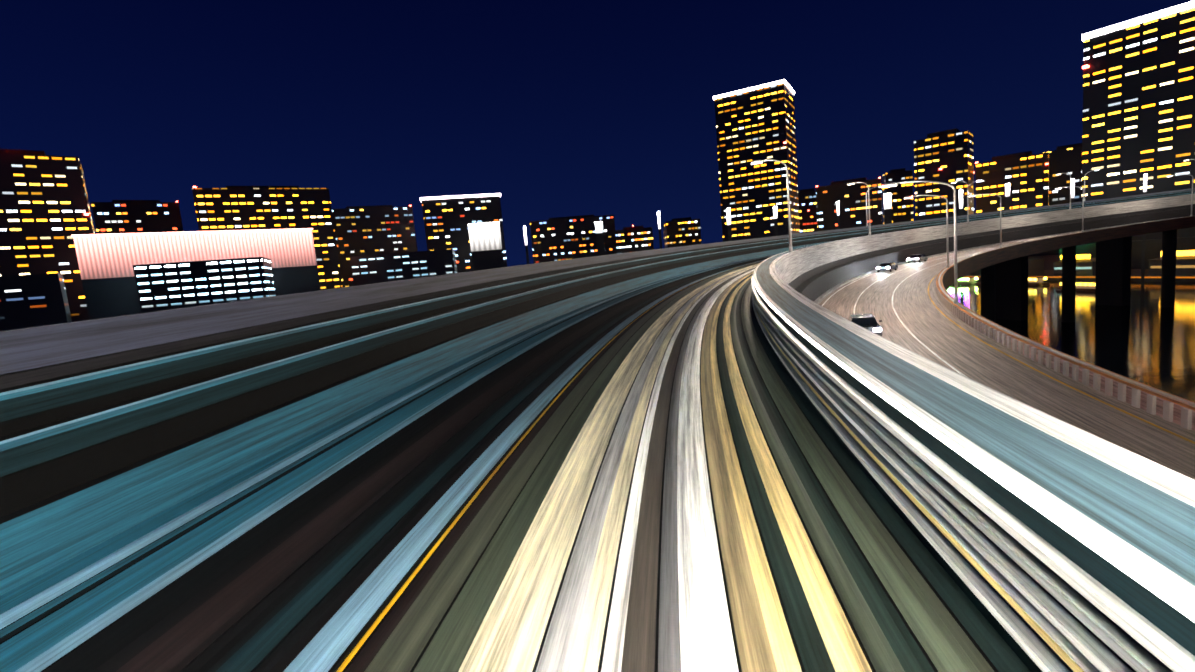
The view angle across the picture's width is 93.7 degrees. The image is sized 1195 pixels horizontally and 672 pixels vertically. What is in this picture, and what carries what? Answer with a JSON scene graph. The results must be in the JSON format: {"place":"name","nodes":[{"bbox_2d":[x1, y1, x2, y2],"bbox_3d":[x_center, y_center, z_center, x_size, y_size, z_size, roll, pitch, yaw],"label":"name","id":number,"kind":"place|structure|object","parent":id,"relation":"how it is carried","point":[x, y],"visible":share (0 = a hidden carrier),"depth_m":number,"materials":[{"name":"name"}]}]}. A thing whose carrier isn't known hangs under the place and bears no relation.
{"place":"outdoors","nodes":[
{"label":"outdoors","id":0,"kind":"place"},
{"bbox_2d":[0,273,71,330],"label":"building","id":1,"kind":"structure","parent":0,"point":[31,300],"depth_m":179.85,"materials":[{"name":"black"}]},
{"bbox_2d":[0,149,94,321],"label":"building","id":2,"kind":"structure","parent":0,"point":[45,212],"depth_m":282.77,"materials":[{"name":"black"}]},
{"bbox_2d":[91,200,183,233],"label":"building","id":3,"kind":"structure","parent":0,"point":[131,216],"depth_m":595.46,"materials":[{"name":"black"}]},
{"bbox_2d":[71,228,319,319],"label":"floodlit hall","id":4,"kind":"structure","parent":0,"point":[106,262],"depth_m":258.89,"materials":[{"name":"grey"}]},
{"bbox_2d":[133,257,275,312],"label":"building","id":5,"kind":"structure","parent":0,"point":[166,286],"depth_m":237.00,"materials":[{"name":"black"}]},
{"bbox_2d":[192,186,341,289],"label":"building","id":6,"kind":"structure","parent":0,"point":[227,208],"depth_m":421.29,"materials":[{"name":"black"}]},
{"bbox_2d":[332,205,417,286],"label":"building","id":7,"kind":"structure","parent":0,"point":[372,230],"depth_m":614.32,"materials":[{"name":"black"}]},
{"bbox_2d":[350,249,456,285],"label":"building","id":8,"kind":"structure","parent":0,"point":[371,269],"depth_m":345.17,"materials":[{"name":"black"}]},
{"bbox_2d":[420,193,506,272],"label":"building","id":9,"kind":"structure","parent":0,"point":[448,220],"depth_m":512.77,"materials":[{"name":"black"}]},
{"bbox_2d":[0,254,1030,671],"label":"guideway deck","id":10,"kind":"structure","parent":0,"point":[668,474],"depth_m":5.74,"materials":[{"name":"metal"}]},
{"bbox_2d":[0,0,1192,266],"label":"sky","id":11,"kind":"structure","parent":0,"point":[556,108],"materials":[{"name":"blue"}]},
{"bbox_2d":[713,79,799,241],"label":"building","id":12,"kind":"structure","parent":0,"point":[754,123],"depth_m":422.95,"materials":[{"name":"black"}]},
{"bbox_2d":[751,194,1194,671],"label":"barrier wall","id":13,"kind":"structure","parent":0,"point":[1050,543],"depth_m":3.94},
{"bbox_2d":[966,269,980,275],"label":"building","id":14,"kind":"structure","parent":0,"point":[977,272],"depth_m":256.65,"materials":[{"name":"brown"}]},
{"bbox_2d":[788,204,1194,288],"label":"guardrail","id":15,"kind":"object","parent":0,"point":[795,283],"visible":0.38,"depth_m":101.43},
{"bbox_2d":[795,207,1194,479],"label":"road deck","id":16,"kind":"structure","parent":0,"point":[908,308],"depth_m":34.71,"materials":[{"name":"asphalt"}]},
{"bbox_2d":[848,314,881,336],"bbox_3d":[16.681,-0.647,35.241,2.030,1.222,4.420,-2,7,21],"label":"car","id":17,"kind":"object","parent":16,"relation":"on","point":[868,322],"visible":0.48,"depth_m":34.31,"materials":[{"name":"white paint"}]},
{"bbox_2d":[876,262,897,271],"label":"car","id":18,"kind":"object","parent":16,"relation":"on","point":[889,266],"visible":1,"depth_m":77.58,"materials":[{"name":"white paint"}]},
{"bbox_2d":[907,254,927,262],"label":"car","id":19,"kind":"object","parent":16,"relation":"on","point":[917,257],"visible":0.9,"depth_m":88.23,"materials":[{"name":"grey paint"}]},
{"bbox_2d":[882,180,958,303],"bbox_3d":[23.437,-6.762,40.701,4.710,9.080,0.340,-2,7,24],"label":"road lamp","id":20,"kind":"object","parent":16,"relation":"on","point":[956,296],"depth_m":39.95,"materials":[{"name":"grey metal"}]},
{"bbox_2d":[904,195,949,267],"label":"road lamp","id":21,"kind":"object","parent":16,"relation":"on","point":[908,197],"depth_m":67.33,"materials":[{"name":"grey metal"}]},
{"bbox_2d":[968,194,1001,247],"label":"road lamp","id":22,"kind":"object","parent":16,"relation":"on","point":[1000,217],"depth_m":89.95,"materials":[{"name":"grey metal"}]},
{"bbox_2d":[935,258,1191,429],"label":"road parapet balusters","id":23,"kind":"object","parent":16,"relation":"on","point":[1168,406],"visible":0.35,"depth_m":22.11,"materials":[{"name":"beige concrete"}]},
{"bbox_2d":[938,216,1194,406],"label":"guardrail","id":24,"kind":"object","parent":16,"relation":"on","point":[1189,403],"visible":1,"depth_m":23.61,"materials":[{"name":"brown metal"}]},
{"bbox_2d":[1055,186,1083,231],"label":"road lamp","id":25,"kind":"object","parent":16,"relation":"on","point":[1082,207],"depth_m":106.42,"materials":[{"name":"grey metal"}]},
{"bbox_2d":[1167,174,1192,215],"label":"road lamp","id":26,"kind":"object","parent":16,"relation":"on","point":[1192,191],"depth_m":115.84,"materials":[{"name":"grey metal"}]},
{"bbox_2d":[1028,257,1043,274],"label":"building","id":27,"kind":"structure","parent":0,"point":[1035,266],"depth_m":227.48,"materials":[{"name":"brown"}]},
{"bbox_2d":[1028,254,1058,269],"bbox_3d":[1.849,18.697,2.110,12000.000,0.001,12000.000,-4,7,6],"label":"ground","id":28,"kind":"structure","parent":0,"point":[1048,261],"depth_m":370.34,"materials":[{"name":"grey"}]},
{"bbox_2d":[468,222,503,270],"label":"floodlit hall","id":29,"kind":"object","parent":28,"relation":"on","point":[485,245],"visible":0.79,"depth_m":407.35,"materials":[{"name":"grey"}]},
{"bbox_2d":[530,215,616,262],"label":"building","id":30,"kind":"structure","parent":28,"relation":"on","point":[562,238],"depth_m":749.61,"materials":[{"name":"black"}]},
{"bbox_2d":[615,225,653,253],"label":"building","id":31,"kind":"structure","parent":28,"relation":"on","point":[634,239],"depth_m":866.18,"materials":[{"name":"black"}]},
{"bbox_2d":[657,211,661,248],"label":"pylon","id":32,"kind":"object","parent":28,"relation":"on","point":[659,228],"visible":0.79,"depth_m":235.25,"materials":[{"name":"grey"}]},
{"bbox_2d":[663,217,700,247],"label":"building","id":33,"kind":"structure","parent":28,"relation":"on","point":[679,232],"depth_m":859.11,"materials":[{"name":"black"}]},
{"bbox_2d":[726,208,731,240],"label":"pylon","id":34,"kind":"object","parent":28,"relation":"on","point":[729,224],"visible":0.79,"depth_m":255.75,"materials":[{"name":"grey"}]},
{"bbox_2d":[798,188,817,232],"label":"building","id":35,"kind":"structure","parent":28,"relation":"on","point":[807,211],"depth_m":769.57,"materials":[{"name":"black"}]},
{"bbox_2d":[816,177,881,230],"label":"building","id":36,"kind":"structure","parent":28,"relation":"on","point":[851,199],"depth_m":563.13,"materials":[{"name":"black"}]},
{"bbox_2d":[882,168,912,223],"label":"building","id":37,"kind":"structure","parent":28,"relation":"on","point":[901,208],"depth_m":723.67,"materials":[{"name":"black"}]},
{"bbox_2d":[914,128,973,220],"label":"building","id":38,"kind":"structure","parent":28,"relation":"on","point":[946,156],"depth_m":422.48,"materials":[{"name":"black"}]},
{"bbox_2d":[975,151,1058,255],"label":"building","id":39,"kind":"structure","parent":28,"relation":"on","point":[1025,175],"depth_m":457.97,"materials":[{"name":"black"}]},
{"bbox_2d":[1043,143,1081,204],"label":"building","id":40,"kind":"structure","parent":28,"relation":"on","point":[1066,159],"depth_m":514.23,"materials":[{"name":"black"}]},
{"bbox_2d":[1059,0,1194,268],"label":"building","id":41,"kind":"structure","parent":28,"relation":"on","point":[1138,98],"depth_m":221.28,"materials":[{"name":"black glass"}]},
{"bbox_2d":[947,280,1194,401],"bbox_3d":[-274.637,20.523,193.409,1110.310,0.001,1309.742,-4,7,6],"label":"water","id":42,"kind":"structure","parent":0,"point":[1144,337],"depth_m":102.66,"materials":[{"name":"black liquid"}]},
{"bbox_2d":[523,226,528,263],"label":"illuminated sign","id":43,"kind":"object","parent":42,"relation":"on","point":[526,244],"visible":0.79,"depth_m":249.81,"materials":[{"name":"grey"}]},
{"bbox_2d":[595,221,604,255],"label":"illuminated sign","id":44,"kind":"object","parent":42,"relation":"on","point":[600,238],"visible":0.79,"depth_m":237.35,"materials":[{"name":"grey"}]},
{"bbox_2d":[773,206,777,235],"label":"illuminated sign","id":45,"kind":"object","parent":42,"relation":"on","point":[775,221],"visible":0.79,"depth_m":218.21,"materials":[{"name":"grey"}]},
{"bbox_2d":[837,201,839,228],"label":"billboard","id":46,"kind":"object","parent":42,"relation":"on","point":[838,217],"visible":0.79,"depth_m":246.30,"materials":[{"name":"grey"}]},
{"bbox_2d":[884,193,891,223],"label":"billboard","id":47,"kind":"object","parent":42,"relation":"on","point":[887,210],"visible":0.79,"depth_m":229.69,"materials":[{"name":"grey"}]},
{"bbox_2d":[959,189,962,215],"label":"billboard","id":48,"kind":"object","parent":42,"relation":"on","point":[961,202],"visible":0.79,"depth_m":240.99,"materials":[{"name":"grey"}]},
{"bbox_2d":[953,277,980,284],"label":"boat","id":49,"kind":"object","parent":42,"relation":"on","point":[966,280],"visible":0.5,"depth_m":230.33,"materials":[{"name":"yellow"}]},
{"bbox_2d":[1005,183,1009,210],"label":"billboard","id":50,"kind":"object","parent":42,"relation":"on","point":[1007,196],"visible":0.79,"depth_m":219.50,"materials":[{"name":"grey"}]},
{"bbox_2d":[1028,277,1049,285],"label":"boat","id":51,"kind":"object","parent":42,"relation":"on","point":[1035,281],"visible":0.48,"depth_m":200.99,"materials":[{"name":"yellow"}]},
{"bbox_2d":[1055,281,1094,291],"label":"boat","id":52,"kind":"object","parent":42,"relation":"on","point":[1086,286],"visible":0.46,"depth_m":168.14,"materials":[{"name":"yellow"}]},
{"bbox_2d":[981,229,1176,322],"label":"bridge pillars","id":53,"kind":"structure","parent":42,"relation":"on","point":[1004,290],"depth_m":123.14,"materials":[{"name":"concrete"}]},
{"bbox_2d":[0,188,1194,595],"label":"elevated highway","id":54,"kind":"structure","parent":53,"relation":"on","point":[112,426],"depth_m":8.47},
{"bbox_2d":[751,159,792,252],"bbox_3d":[14.992,-11.131,48.193,3.110,8.080,0.340,-2,7,26],"label":"lamp","id":55,"kind":"object","parent":54,"relation":"on","point":[788,200],"visible":1,"depth_m":47.67,"materials":[{"name":"grey metal"}]},
{"bbox_2d":[847,182,870,235],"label":"lamp","id":56,"kind":"object","parent":54,"relation":"on","point":[868,204],"visible":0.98,"depth_m":82.72,"materials":[{"name":"grey metal"}]},
{"bbox_2d":[866,185,882,225],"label":"lamp","id":57,"kind":"object","parent":54,"relation":"on","point":[866,205],"visible":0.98,"depth_m":105.85,"materials":[{"name":"grey metal"}]},
{"bbox_2d":[951,181,968,221],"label":"lamp","id":58,"kind":"object","parent":54,"relation":"on","point":[967,199],"visible":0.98,"depth_m":108.36,"materials":[{"name":"grey metal"}]},
{"bbox_2d":[1056,173,1070,208],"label":"lamp","id":59,"kind":"object","parent":54,"relation":"on","point":[1070,187],"visible":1,"depth_m":122.43,"materials":[{"name":"grey metal"}]},
{"bbox_2d":[1084,169,1099,200],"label":"lamp","id":60,"kind":"object","parent":54,"relation":"on","point":[1084,182],"visible":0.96,"depth_m":135.86,"materials":[{"name":"grey metal"}]},
{"bbox_2d":[1141,174,1146,285],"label":"billboard","id":61,"kind":"object","parent":42,"relation":"on","point":[1143,237],"visible":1,"depth_m":168.57,"materials":[{"name":"grey"}]},
{"bbox_2d":[964,269,1194,281],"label":"quay","id":62,"kind":"structure","parent":0,"point":[1135,275],"depth_m":197.62,"materials":[{"name":"brown concrete"}]},
{"bbox_2d":[1071,178,1074,202],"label":"billboard","id":63,"kind":"object","parent":62,"relation":"on","point":[1072,190],"visible":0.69,"depth_m":206.02,"materials":[{"name":"grey"}]},
{"bbox_2d":[1052,254,1095,275],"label":"pier house","id":64,"kind":"structure","parent":62,"relation":"on","point":[1085,264],"depth_m":203.53,"materials":[{"name":"brown"}]},
{"bbox_2d":[1148,250,1194,275],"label":"pier house","id":65,"kind":"structure","parent":0,"point":[1185,262],"depth_m":172.06,"materials":[{"name":"brown"}]}
]}

